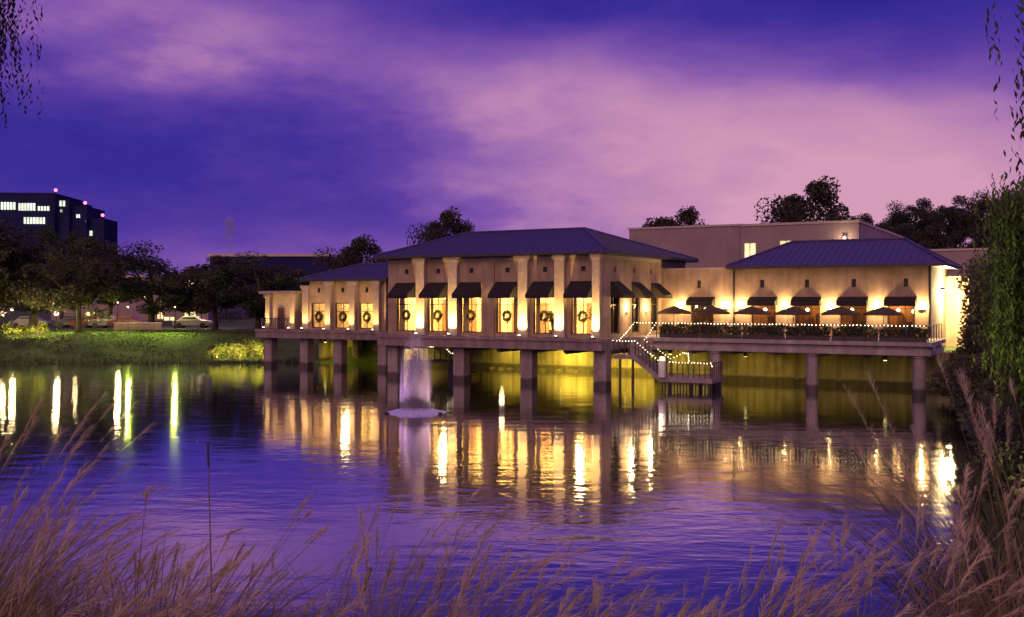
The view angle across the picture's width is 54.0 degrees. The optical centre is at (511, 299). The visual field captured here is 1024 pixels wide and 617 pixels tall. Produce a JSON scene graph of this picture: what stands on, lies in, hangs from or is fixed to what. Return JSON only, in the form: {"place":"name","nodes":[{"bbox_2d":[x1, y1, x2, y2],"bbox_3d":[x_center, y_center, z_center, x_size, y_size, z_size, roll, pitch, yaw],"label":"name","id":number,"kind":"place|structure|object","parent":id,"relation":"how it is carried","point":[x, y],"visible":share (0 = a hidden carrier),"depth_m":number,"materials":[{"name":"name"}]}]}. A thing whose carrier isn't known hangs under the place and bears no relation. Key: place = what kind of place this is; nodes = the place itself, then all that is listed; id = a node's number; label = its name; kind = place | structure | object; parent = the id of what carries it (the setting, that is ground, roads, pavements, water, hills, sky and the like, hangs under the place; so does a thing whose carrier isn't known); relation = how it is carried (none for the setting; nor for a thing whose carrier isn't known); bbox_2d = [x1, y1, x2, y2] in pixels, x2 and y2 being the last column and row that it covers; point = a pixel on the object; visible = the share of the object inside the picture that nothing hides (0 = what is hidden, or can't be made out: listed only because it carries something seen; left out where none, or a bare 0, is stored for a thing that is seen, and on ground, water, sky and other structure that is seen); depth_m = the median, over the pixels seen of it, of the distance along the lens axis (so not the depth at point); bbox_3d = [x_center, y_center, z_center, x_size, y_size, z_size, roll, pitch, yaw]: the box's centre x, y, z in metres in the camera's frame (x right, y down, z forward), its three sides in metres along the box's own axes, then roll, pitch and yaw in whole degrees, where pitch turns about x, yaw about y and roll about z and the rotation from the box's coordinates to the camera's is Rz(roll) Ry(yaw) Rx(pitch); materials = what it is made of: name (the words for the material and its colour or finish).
{"place":"outdoors","nodes":[
{"label":"outdoors","id":0,"kind":"place"},
{"bbox_2d":[0,327,254,328],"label":"road","id":1,"kind":"structure","parent":0,"point":[162,328],"depth_m":116.61,"materials":[{"name":"grey asphalt"}]},
{"bbox_2d":[9,316,51,327],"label":"parked car","id":2,"kind":"object","parent":1,"relation":"on","point":[22,321],"visible":0.45,"depth_m":117.16,"materials":[{"name":"grey paint"}]},
{"bbox_2d":[53,316,91,327],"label":"parked car","id":3,"kind":"object","parent":1,"relation":"on","point":[64,321],"visible":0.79,"depth_m":117.18,"materials":[{"name":"paint"}]},
{"bbox_2d":[70,316,107,327],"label":"parked car","id":4,"kind":"object","parent":1,"relation":"on","point":[87,319],"visible":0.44,"depth_m":117.21,"materials":[{"name":"red paint"}]},
{"bbox_2d":[88,316,115,327],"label":"parked car","id":5,"kind":"object","parent":1,"relation":"on","point":[95,324],"visible":0.44,"depth_m":117.11,"materials":[{"name":"silver metal"}]},
{"bbox_2d":[107,316,146,327],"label":"parked car","id":6,"kind":"object","parent":1,"relation":"on","point":[127,319],"visible":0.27,"depth_m":117.20,"materials":[{"name":"red paint"}]},
{"bbox_2d":[172,316,211,327],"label":"parked car","id":7,"kind":"object","parent":1,"relation":"on","point":[183,321],"visible":0.98,"depth_m":117.17,"materials":[{"name":"white paint"}]},
{"bbox_2d":[0,310,1012,467],"bbox_3d":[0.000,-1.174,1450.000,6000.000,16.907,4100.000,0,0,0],"label":"ground","id":8,"kind":"structure","parent":0,"point":[291,348],"depth_m":96.44,"materials":[{"name":"green plant"}]},
{"bbox_2d":[0,323,14,336],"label":"shrub","id":9,"kind":"object","parent":8,"relation":"on","point":[6,329],"visible":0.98,"depth_m":99.66,"materials":[{"name":"green plant"}]},
{"bbox_2d":[0,0,44,132],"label":"willow tree","id":10,"kind":"object","parent":8,"relation":"on","point":[2,23],"visible":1,"depth_m":13.92,"materials":[{"name":"green plant"}]},
{"bbox_2d":[13,324,31,336],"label":"shrub","id":11,"kind":"object","parent":8,"relation":"on","point":[19,330],"visible":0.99,"depth_m":99.98,"materials":[{"name":"green plant"}]},
{"bbox_2d":[0,219,63,318],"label":"tree","id":12,"kind":"object","parent":8,"relation":"on","point":[11,297],"visible":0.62,"depth_m":104.74,"materials":[{"name":"green plant"}]},
{"bbox_2d":[30,321,49,335],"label":"shrub","id":13,"kind":"object","parent":8,"relation":"on","point":[40,329],"visible":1,"depth_m":99.95,"materials":[{"name":"green plant"}]},
{"bbox_2d":[0,224,104,329],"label":"tree","id":14,"kind":"object","parent":8,"relation":"on","point":[12,250],"visible":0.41,"depth_m":106.68,"materials":[{"name":"green plant"}]},
{"bbox_2d":[0,188,117,309],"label":"office tower","id":15,"kind":"structure","parent":8,"relation":"on","point":[63,215],"depth_m":332.97,"materials":[{"name":"metal"}]},
{"bbox_2d":[0,202,15,209],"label":"window","id":16,"kind":"structure","parent":15,"relation":"in","point":[3,205],"depth_m":329.90,"materials":[{"name":"white glass"}]},
{"bbox_2d":[18,203,35,210],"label":"window","id":17,"kind":"structure","parent":15,"relation":"in","point":[21,206],"depth_m":330.30,"materials":[{"name":"white glass"}]},
{"bbox_2d":[23,217,45,223],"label":"window","id":18,"kind":"structure","parent":15,"relation":"in","point":[26,220],"depth_m":330.46,"materials":[{"name":"white glass"}]},
{"bbox_2d":[36,224,83,318],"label":"tree","id":19,"kind":"object","parent":8,"relation":"on","point":[49,237],"visible":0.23,"depth_m":128.36,"materials":[{"name":"green plant"}]},
{"bbox_2d":[18,236,130,331],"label":"tree","id":20,"kind":"object","parent":8,"relation":"on","point":[101,281],"visible":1,"depth_m":102.43,"materials":[{"name":"green plant"}]},
{"bbox_2d":[84,274,145,314],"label":"tree","id":21,"kind":"object","parent":8,"relation":"on","point":[111,304],"visible":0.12,"depth_m":131.14,"materials":[{"name":"green plant"}]},
{"bbox_2d":[0,392,271,616],"bbox_3d":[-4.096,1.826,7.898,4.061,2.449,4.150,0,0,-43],"label":"ornamental grass","id":22,"kind":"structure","parent":8,"relation":"on","point":[44,462],"depth_m":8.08,"materials":[{"name":"brown plant"}]},
{"bbox_2d":[113,322,162,330],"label":"wall","id":23,"kind":"structure","parent":8,"relation":"on","point":[133,326],"depth_m":109.85,"materials":[{"name":"stone"}]},
{"bbox_2d":[0,329,289,363],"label":"lawn grass","id":24,"kind":"structure","parent":8,"relation":"on","point":[235,331],"depth_m":98.15,"materials":[{"name":"green plant"}]},
{"bbox_2d":[85,239,216,321],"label":"tree","id":25,"kind":"object","parent":8,"relation":"on","point":[161,290],"visible":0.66,"depth_m":110.73,"materials":[{"name":"green plant"}]},
{"bbox_2d":[51,275,254,320],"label":"shop building","id":26,"kind":"structure","parent":8,"relation":"on","point":[125,310],"depth_m":165.00,"materials":[{"name":"paint"}]},
{"bbox_2d":[0,356,314,364],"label":"shore grass","id":27,"kind":"structure","parent":8,"relation":"on","point":[168,362],"depth_m":89.40,"materials":[{"name":"green plant"}]},
{"bbox_2d":[162,255,255,330],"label":"tree","id":28,"kind":"object","parent":8,"relation":"on","point":[208,298],"visible":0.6,"depth_m":109.11,"materials":[{"name":"green plant"}]},
{"bbox_2d":[207,442,211,608],"bbox_3d":[-1.953,1.778,6.500,0.041,1.724,0.016,0,0,0],"label":"cattail","id":29,"kind":"object","parent":8,"relation":"on","point":[208,462],"visible":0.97,"depth_m":6.50,"materials":[{"name":"brown plant"}]},
{"bbox_2d":[205,344,225,358],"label":"shrub","id":30,"kind":"object","parent":8,"relation":"on","point":[211,349],"visible":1,"depth_m":92.26,"materials":[{"name":"green plant"}]},
{"bbox_2d":[2,487,445,616],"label":"ornamental grass","id":31,"kind":"object","parent":8,"relation":"on","point":[156,551],"depth_m":5.53,"materials":[{"name":"brown plant"}]},
{"bbox_2d":[216,341,237,357],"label":"shrub","id":32,"kind":"object","parent":8,"relation":"on","point":[228,352],"visible":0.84,"depth_m":92.95,"materials":[{"name":"green plant"}]},
{"bbox_2d":[229,342,248,358],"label":"shrub","id":33,"kind":"object","parent":8,"relation":"on","point":[239,350],"visible":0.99,"depth_m":92.19,"materials":[{"name":"green plant"}]},
{"bbox_2d":[242,337,260,356],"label":"shrub","id":34,"kind":"object","parent":8,"relation":"on","point":[251,345],"visible":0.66,"depth_m":93.11,"materials":[{"name":"green plant"}]},
{"bbox_2d":[203,251,300,328],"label":"tree","id":35,"kind":"object","parent":8,"relation":"on","point":[277,277],"visible":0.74,"depth_m":104.78,"materials":[{"name":"green plant"}]},
{"bbox_2d":[253,340,263,358],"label":"shrub","id":36,"kind":"object","parent":8,"relation":"on","point":[259,346],"visible":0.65,"depth_m":92.04,"materials":[{"name":"green plant"}]},
{"bbox_2d":[208,254,359,316],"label":"garage building","id":37,"kind":"structure","parent":8,"relation":"on","point":[298,261],"depth_m":195.00,"materials":[{"name":"metal"}]},
{"bbox_2d":[268,269,308,290],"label":"tree","id":38,"kind":"object","parent":8,"relation":"on","point":[299,273],"visible":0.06,"depth_m":122.57,"materials":[{"name":"green plant"}]},
{"bbox_2d":[311,234,386,270],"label":"tree","id":39,"kind":"object","parent":8,"relation":"on","point":[356,251],"visible":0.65,"depth_m":116.28,"materials":[{"name":"green plant"}]},
{"bbox_2d":[406,206,463,245],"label":"tree","id":40,"kind":"object","parent":8,"relation":"on","point":[433,230],"visible":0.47,"depth_m":120.47,"materials":[{"name":"green plant"}]},
{"bbox_2d":[453,218,474,234],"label":"tree","id":41,"kind":"object","parent":8,"relation":"on","point":[466,227],"visible":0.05,"depth_m":122.58,"materials":[{"name":"green plant"}]},
{"bbox_2d":[0,447,1023,616],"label":"grass","id":42,"kind":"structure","parent":8,"relation":"on","point":[179,608],"depth_m":5.35,"materials":[{"name":"brown plant"}]},
{"bbox_2d":[254,227,968,396],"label":"restaurant building","id":43,"kind":"structure","parent":8,"relation":"on","point":[620,286],"depth_m":69.81,"materials":[{"name":"tan stucco"},{"name":"concrete"},{"name":"standing-seam metal roofing"}]},
{"bbox_2d":[397,298,415,330],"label":"window","id":44,"kind":"structure","parent":43,"relation":"in","point":[398,304],"depth_m":72.98,"materials":[{"name":"brown metal"}]},
{"bbox_2d":[428,298,447,331],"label":"window","id":45,"kind":"structure","parent":43,"relation":"in","point":[429,304],"depth_m":71.68,"materials":[{"name":"brown metal"}]},
{"bbox_2d":[461,298,480,332],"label":"window","id":46,"kind":"structure","parent":43,"relation":"in","point":[462,304],"depth_m":70.34,"materials":[{"name":"brown metal"}]},
{"bbox_2d":[497,298,517,332],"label":"window","id":47,"kind":"structure","parent":43,"relation":"in","point":[507,304],"depth_m":68.61,"materials":[{"name":"brown metal"}]},
{"bbox_2d":[534,298,552,333],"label":"window","id":48,"kind":"structure","parent":43,"relation":"in","point":[534,298],"depth_m":67.33,"materials":[{"name":"brown metal"}]},
{"bbox_2d":[539,310,549,323],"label":"wreath","id":49,"kind":"object","parent":43,"relation":"attached to","point":[541,315],"visible":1,"depth_m":67.01,"materials":[{"name":"green plant"}]},
{"bbox_2d":[544,311,553,332],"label":"indoor plant","id":50,"kind":"object","parent":43,"relation":"on","point":[551,320],"visible":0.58,"depth_m":68.86,"materials":[{"name":"green plant"}]},
{"bbox_2d":[572,298,589,334],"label":"window","id":51,"kind":"structure","parent":43,"relation":"in","point":[572,298],"depth_m":65.89,"materials":[{"name":"brown metal"}]},
{"bbox_2d":[577,309,588,323],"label":"wreath","id":52,"kind":"object","parent":43,"relation":"attached to","point":[586,317],"visible":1,"depth_m":65.65,"materials":[{"name":"green plant"}]},
{"bbox_2d":[611,298,617,333],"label":"window","id":53,"kind":"structure","parent":43,"relation":"in","point":[614,301],"depth_m":67.14,"materials":[{"name":"black glass"}]},
{"bbox_2d":[632,298,637,331],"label":"window","id":54,"kind":"structure","parent":43,"relation":"in","point":[634,300],"depth_m":70.29,"materials":[{"name":"black glass"}]},
{"bbox_2d":[651,298,656,330],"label":"window","id":55,"kind":"structure","parent":43,"relation":"in","point":[653,300],"depth_m":73.43,"materials":[{"name":"black glass"}]},
{"bbox_2d":[658,356,665,376],"bbox_3d":[9.504,4.210,63.547,0.480,1.340,0.480,0,0,29],"label":"newel post","id":56,"kind":"object","parent":43,"relation":"on","point":[662,367],"visible":1,"depth_m":63.40,"materials":[{"name":"white paint"}]},
{"bbox_2d":[657,306,690,313],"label":"patio umbrella","id":57,"kind":"object","parent":43,"relation":"on","point":[673,310],"visible":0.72,"depth_m":68.76,"materials":[{"name":"brown fabric"}]},
{"bbox_2d":[658,323,700,337],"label":"hedge planter","id":58,"kind":"object","parent":43,"relation":"on","point":[685,334],"visible":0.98,"depth_m":66.32,"materials":[{"name":"green plant"}]},
{"bbox_2d":[691,305,713,333],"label":"window","id":59,"kind":"structure","parent":43,"relation":"in","point":[713,305],"depth_m":73.06,"materials":[{"name":"brown wood"}]},
{"bbox_2d":[695,305,729,332],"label":"patio umbrella","id":60,"kind":"object","parent":43,"relation":"on","point":[712,309],"visible":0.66,"depth_m":67.48,"materials":[{"name":"fabric"}]},
{"bbox_2d":[699,324,741,338],"bbox_3d":[13.516,2.001,65.120,2.791,0.975,1.108,0,0,29],"label":"hedge planter","id":61,"kind":"object","parent":43,"relation":"on","point":[722,335],"visible":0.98,"depth_m":65.00,"materials":[{"name":"green plant"}]},
{"bbox_2d":[733,306,770,314],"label":"patio umbrella","id":62,"kind":"object","parent":43,"relation":"on","point":[751,310],"visible":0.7,"depth_m":66.31,"materials":[{"name":"fabric"}]},
{"bbox_2d":[741,325,785,339],"bbox_3d":[15.931,1.988,63.772,2.820,1.000,1.167,0,0,29],"label":"hedge planter","id":63,"kind":"object","parent":43,"relation":"on","point":[773,333],"visible":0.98,"depth_m":63.65,"materials":[{"name":"green plant"}]},
{"bbox_2d":[752,305,775,334],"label":"window","id":64,"kind":"structure","parent":43,"relation":"in","point":[767,308],"depth_m":70.65,"materials":[{"name":"brown wood"}]},
{"bbox_2d":[658,322,927,325],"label":"string lights","id":65,"kind":"object","parent":43,"relation":"attached to","point":[804,324],"visible":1,"depth_m":61.73,"materials":[{"name":"plastic"}]},
{"bbox_2d":[775,305,810,334],"bbox_3d":[18.311,1.414,65.410,2.234,2.148,2.234,0,0,-28],"label":"patio umbrella","id":66,"kind":"object","parent":43,"relation":"on","point":[793,310],"visible":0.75,"depth_m":64.72,"materials":[{"name":"fabric"}]},
{"bbox_2d":[795,306,819,334],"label":"window","id":67,"kind":"structure","parent":43,"relation":"in","point":[811,308],"depth_m":69.18,"materials":[{"name":"brown wood"}]},
{"bbox_2d":[785,325,830,340],"bbox_3d":[18.403,1.992,62.508,2.808,0.992,1.122,0,0,29],"label":"hedge planter","id":68,"kind":"object","parent":43,"relation":"on","point":[810,335],"visible":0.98,"depth_m":62.31,"materials":[{"name":"green plant"}]},
{"bbox_2d":[821,306,860,314],"bbox_3d":[20.988,1.414,64.155,2.234,2.148,2.234,0,0,45],"label":"patio umbrella","id":69,"kind":"object","parent":43,"relation":"on","point":[840,310],"visible":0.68,"depth_m":63.49,"materials":[{"name":"fabric"}]},
{"bbox_2d":[831,326,878,340],"bbox_3d":[20.821,1.988,61.111,2.796,1.000,1.075,0,0,29],"label":"hedge planter","id":70,"kind":"object","parent":43,"relation":"on","point":[836,336],"visible":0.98,"depth_m":60.96,"materials":[{"name":"green plant"}]},
{"bbox_2d":[863,305,902,327],"bbox_3d":[23.165,1.414,62.719,2.234,2.148,2.234,0,0,-17],"label":"patio umbrella","id":71,"kind":"object","parent":43,"relation":"on","point":[883,311],"visible":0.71,"depth_m":62.02,"materials":[{"name":"fabric"}]},
{"bbox_2d":[888,306,914,336],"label":"window","id":72,"kind":"structure","parent":43,"relation":"in","point":[897,308],"depth_m":66.24,"materials":[{"name":"brown wood"}]},
{"bbox_2d":[878,326,927,341],"bbox_3d":[23.273,1.993,59.781,2.839,0.990,1.100,0,0,29],"label":"hedge planter","id":73,"kind":"object","parent":43,"relation":"on","point":[911,338],"visible":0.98,"depth_m":59.59,"materials":[{"name":"green plant"}]},
{"bbox_2d":[642,205,704,226],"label":"tree","id":74,"kind":"object","parent":8,"relation":"on","point":[687,217],"visible":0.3,"depth_m":149.35,"materials":[{"name":"green plant"}]},
{"bbox_2d":[754,175,856,222],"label":"tree","id":75,"kind":"object","parent":8,"relation":"on","point":[793,208],"visible":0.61,"depth_m":139.38,"materials":[{"name":"green plant"}]},
{"bbox_2d":[628,220,998,313],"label":"building","id":76,"kind":"structure","parent":8,"relation":"on","point":[716,246],"depth_m":101.27,"materials":[{"name":"paint"}]},
{"bbox_2d":[745,243,754,256],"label":"window","id":77,"kind":"structure","parent":76,"relation":"in","point":[749,248],"depth_m":99.98,"materials":[{"name":"glass"}]},
{"bbox_2d":[672,343,1023,616],"bbox_3d":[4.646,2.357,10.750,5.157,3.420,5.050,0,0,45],"label":"ornamental grass","id":78,"kind":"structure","parent":8,"relation":"on","point":[908,481],"depth_m":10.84,"materials":[{"name":"brown plant"}]},
{"bbox_2d":[854,213,903,236],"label":"tree","id":79,"kind":"object","parent":8,"relation":"on","point":[864,217],"visible":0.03,"depth_m":165.39,"materials":[{"name":"green plant"}]},
{"bbox_2d":[869,200,918,238],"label":"tree","id":80,"kind":"object","parent":8,"relation":"on","point":[898,217],"visible":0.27,"depth_m":176.95,"materials":[{"name":"green plant"}]},
{"bbox_2d":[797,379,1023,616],"bbox_3d":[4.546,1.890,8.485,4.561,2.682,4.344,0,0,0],"label":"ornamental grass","id":81,"kind":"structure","parent":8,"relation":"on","point":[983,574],"depth_m":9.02,"materials":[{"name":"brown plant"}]},
{"bbox_2d":[885,223,943,248],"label":"tree","id":82,"kind":"object","parent":8,"relation":"on","point":[918,237],"visible":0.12,"depth_m":150.44,"materials":[{"name":"green plant"}]},
{"bbox_2d":[900,197,945,233],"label":"tree","id":83,"kind":"object","parent":8,"relation":"on","point":[922,205],"visible":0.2,"depth_m":191.87,"materials":[{"name":"green plant"}]},
{"bbox_2d":[909,206,966,248],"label":"tree","id":84,"kind":"object","parent":8,"relation":"on","point":[954,227],"visible":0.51,"depth_m":163.26,"materials":[{"name":"green plant"}]},
{"bbox_2d":[931,350,964,397],"bbox_3d":[25.241,4.330,56.672,3.074,3.356,2.878,0,0,0],"label":"shrub","id":85,"kind":"object","parent":8,"relation":"on","point":[951,354],"visible":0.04,"depth_m":56.35,"materials":[{"name":"green plant"}]},
{"bbox_2d":[918,222,978,248],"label":"tree","id":86,"kind":"object","parent":8,"relation":"on","point":[937,240],"visible":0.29,"depth_m":147.90,"materials":[{"name":"green plant"}]},
{"bbox_2d":[930,195,983,247],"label":"tree","id":87,"kind":"object","parent":8,"relation":"on","point":[964,213],"visible":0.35,"depth_m":176.61,"materials":[{"name":"green plant"}]},
{"bbox_2d":[926,352,990,407],"bbox_3d":[22.672,4.302,50.007,3.792,3.416,3.094,0,0,10],"label":"shrub","id":88,"kind":"object","parent":8,"relation":"on","point":[936,383],"visible":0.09,"depth_m":50.14,"materials":[{"name":"green plant"}]},
{"bbox_2d":[947,189,999,238],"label":"tree","id":89,"kind":"object","parent":8,"relation":"on","point":[981,206],"visible":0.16,"depth_m":191.35,"materials":[{"name":"green plant"}]},
{"bbox_2d":[956,254,995,364],"bbox_3d":[25.988,1.628,54.092,4.664,8.261,4.704,0,0,0],"label":"shrub","id":90,"kind":"object","parent":8,"relation":"on","point":[966,340],"visible":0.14,"depth_m":53.76,"materials":[{"name":"green plant"}]},
{"bbox_2d":[961,224,994,247],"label":"tree","id":91,"kind":"object","parent":8,"relation":"on","point":[980,243],"visible":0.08,"depth_m":147.91,"materials":[{"name":"green plant"}]},
{"bbox_2d":[941,345,1019,430],"bbox_3d":[19.364,3.863,40.128,3.289,4.119,3.808,0,0,-20],"label":"shrub","id":92,"kind":"object","parent":8,"relation":"on","point":[975,373],"visible":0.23,"depth_m":40.40,"materials":[{"name":"green plant"}]},
{"bbox_2d":[950,438,1023,574],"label":"shrub","id":93,"kind":"object","parent":8,"relation":"on","point":[979,462],"visible":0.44,"depth_m":21.18,"materials":[{"name":"green plant"}]},
{"bbox_2d":[960,278,1014,359],"bbox_3d":[25.286,1.438,49.728,5.173,7.299,4.668,0,0,0],"label":"shrub","id":94,"kind":"object","parent":8,"relation":"on","point":[978,316],"visible":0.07,"depth_m":50.50,"materials":[{"name":"green plant"}]},
{"bbox_2d":[965,191,1014,247],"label":"tree","id":95,"kind":"object","parent":8,"relation":"on","point":[970,219],"visible":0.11,"depth_m":165.70,"materials":[{"name":"green plant"}]},
{"bbox_2d":[958,379,1023,452],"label":"shrub","id":96,"kind":"object","parent":8,"relation":"on","point":[996,428],"visible":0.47,"depth_m":32.98,"materials":[{"name":"green plant"}]},
{"bbox_2d":[959,425,1023,495],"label":"shrub","id":97,"kind":"object","parent":8,"relation":"on","point":[1018,451],"visible":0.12,"depth_m":26.20,"materials":[{"name":"green plant"}]},
{"bbox_2d":[971,168,1023,444],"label":"willow tree","id":98,"kind":"object","parent":8,"relation":"on","point":[1007,243],"visible":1,"depth_m":22.52,"materials":[{"name":"green plant"}]},
{"bbox_2d":[985,0,1023,225],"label":"willow tree","id":99,"kind":"object","parent":8,"relation":"on","point":[1021,8],"visible":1,"depth_m":10.00,"materials":[{"name":"green plant"}]},
{"bbox_2d":[0,363,1016,616],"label":"water","id":100,"kind":"structure","parent":0,"point":[614,471],"depth_m":32.90,"materials":[{"name":"blue liquid"}]},
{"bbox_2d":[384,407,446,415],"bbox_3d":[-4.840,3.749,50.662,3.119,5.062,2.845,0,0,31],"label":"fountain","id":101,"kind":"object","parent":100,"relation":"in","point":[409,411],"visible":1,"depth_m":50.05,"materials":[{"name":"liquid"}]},
{"bbox_2d":[0,0,1023,274],"label":"sky","id":102,"kind":"structure","parent":0,"point":[199,128],"materials":[{"name":"purple"}]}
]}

